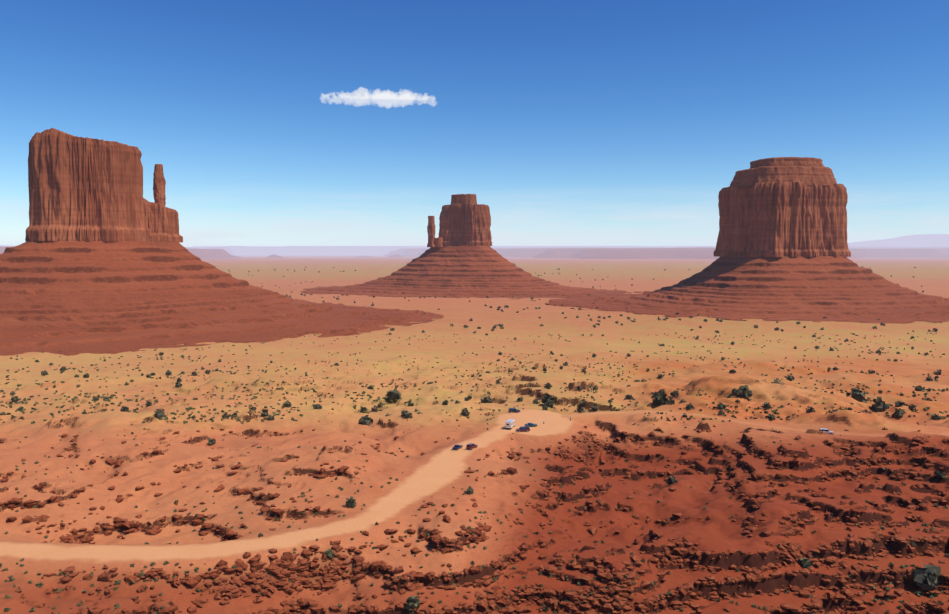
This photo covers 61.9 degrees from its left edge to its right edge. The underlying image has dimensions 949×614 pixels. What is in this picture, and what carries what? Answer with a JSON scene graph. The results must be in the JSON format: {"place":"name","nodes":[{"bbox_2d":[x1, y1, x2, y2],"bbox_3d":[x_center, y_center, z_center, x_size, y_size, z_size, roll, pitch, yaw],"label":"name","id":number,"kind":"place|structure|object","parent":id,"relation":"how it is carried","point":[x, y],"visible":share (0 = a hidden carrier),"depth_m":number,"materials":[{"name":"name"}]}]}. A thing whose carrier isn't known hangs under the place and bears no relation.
{"place":"outdoors","nodes":[
{"label":"outdoors","id":0,"kind":"place"},
{"bbox_2d":[0,255,948,613],"bbox_3d":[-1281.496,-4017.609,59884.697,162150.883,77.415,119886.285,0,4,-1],"label":"ground","id":1,"kind":"structure","parent":0,"point":[436,475],"depth_m":284.01,"materials":[{"name":"soil"}]},
{"bbox_2d":[0,241,443,355],"bbox_3d":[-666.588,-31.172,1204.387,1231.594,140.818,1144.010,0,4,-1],"label":"talus slope","id":2,"kind":"structure","parent":1,"relation":"on","point":[68,298],"depth_m":1165.99,"materials":[{"name":"brown stone"}]},
{"bbox_2d":[25,128,182,241],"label":"butte","id":3,"kind":"object","parent":2,"relation":"on","point":[86,189],"visible":0.98,"depth_m":1282.78,"materials":[{"name":"stone"}]},
{"bbox_2d":[452,444,462,449],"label":"blue sedan","id":4,"kind":"object","parent":1,"relation":"on","point":[456,447],"visible":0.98,"depth_m":277.07,"materials":[{"name":"blue paint"}]},
{"bbox_2d":[290,246,642,298],"bbox_3d":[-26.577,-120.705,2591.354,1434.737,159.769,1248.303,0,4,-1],"label":"talus slope","id":5,"kind":"structure","parent":1,"relation":"on","point":[467,272],"depth_m":2439.89,"materials":[{"name":"brown stone"}]},
{"bbox_2d":[427,194,491,246],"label":"butte","id":6,"kind":"object","parent":5,"relation":"on","point":[465,219],"visible":1,"depth_m":2535.75,"materials":[{"name":"stone"}]},
{"bbox_2d":[466,443,476,449],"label":"maroon suv","id":7,"kind":"object","parent":1,"relation":"on","point":[471,446],"visible":0.98,"depth_m":276.90,"materials":[{"name":"red paint"}]},
{"bbox_2d":[0,425,948,613],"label":"loose rocks","id":8,"kind":"object","parent":1,"relation":"on","point":[573,605],"visible":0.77,"depth_m":192.76,"materials":[{"name":"brown stone"}]},
{"bbox_2d":[0,266,948,613],"bbox_3d":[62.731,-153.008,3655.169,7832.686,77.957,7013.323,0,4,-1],"label":"desert shrubs","id":9,"kind":"object","parent":1,"relation":"on","point":[926,578],"depth_m":354.97,"materials":[{"name":"green plant"}]},
{"bbox_2d":[505,419,514,428],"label":"camper van","id":10,"kind":"object","parent":1,"relation":"on","point":[509,423],"visible":1,"depth_m":306.54,"materials":[{"name":"white paint"}]},
{"bbox_2d":[508,408,519,412],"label":"car","id":11,"kind":"object","parent":1,"relation":"on","point":[510,410],"visible":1,"depth_m":338.21,"materials":[{"name":"black paint"}]},
{"bbox_2d":[516,426,529,431],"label":"red minivan","id":12,"kind":"object","parent":1,"relation":"on","point":[524,428],"visible":1,"depth_m":302.22,"materials":[{"name":"red paint"}]},
{"bbox_2d":[525,423,536,426],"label":"teal sedan","id":13,"kind":"object","parent":1,"relation":"on","point":[531,424],"visible":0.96,"depth_m":310.62,"materials":[{"name":"teal paint"}]},
{"bbox_2d":[545,256,948,323],"bbox_3d":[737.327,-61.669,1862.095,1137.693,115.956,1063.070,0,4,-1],"label":"talus slope","id":14,"kind":"structure","parent":1,"relation":"on","point":[813,289],"depth_m":1636.00,"materials":[{"name":"brown stone"}]},
{"bbox_2d":[713,157,850,256],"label":"butte","id":15,"kind":"object","parent":14,"relation":"on","point":[783,207],"visible":1,"depth_m":1731.53,"materials":[{"name":"stone"}]},
{"bbox_2d":[820,428,833,433],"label":"white suv","id":16,"kind":"object","parent":1,"relation":"on","point":[826,431],"visible":0.65,"depth_m":289.31,"materials":[{"name":"white paint"}]},
{"bbox_2d":[0,234,948,259],"bbox_3d":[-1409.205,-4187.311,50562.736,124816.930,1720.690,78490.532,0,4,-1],"label":"distant mesas","id":17,"kind":"structure","parent":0,"point":[925,246],"depth_m":24824.34,"materials":[{"name":"purple stone"}]},
{"bbox_2d":[0,0,948,246],"label":"sky","id":18,"kind":"structure","parent":0,"point":[267,122],"materials":[{"name":"blue"}]}
]}

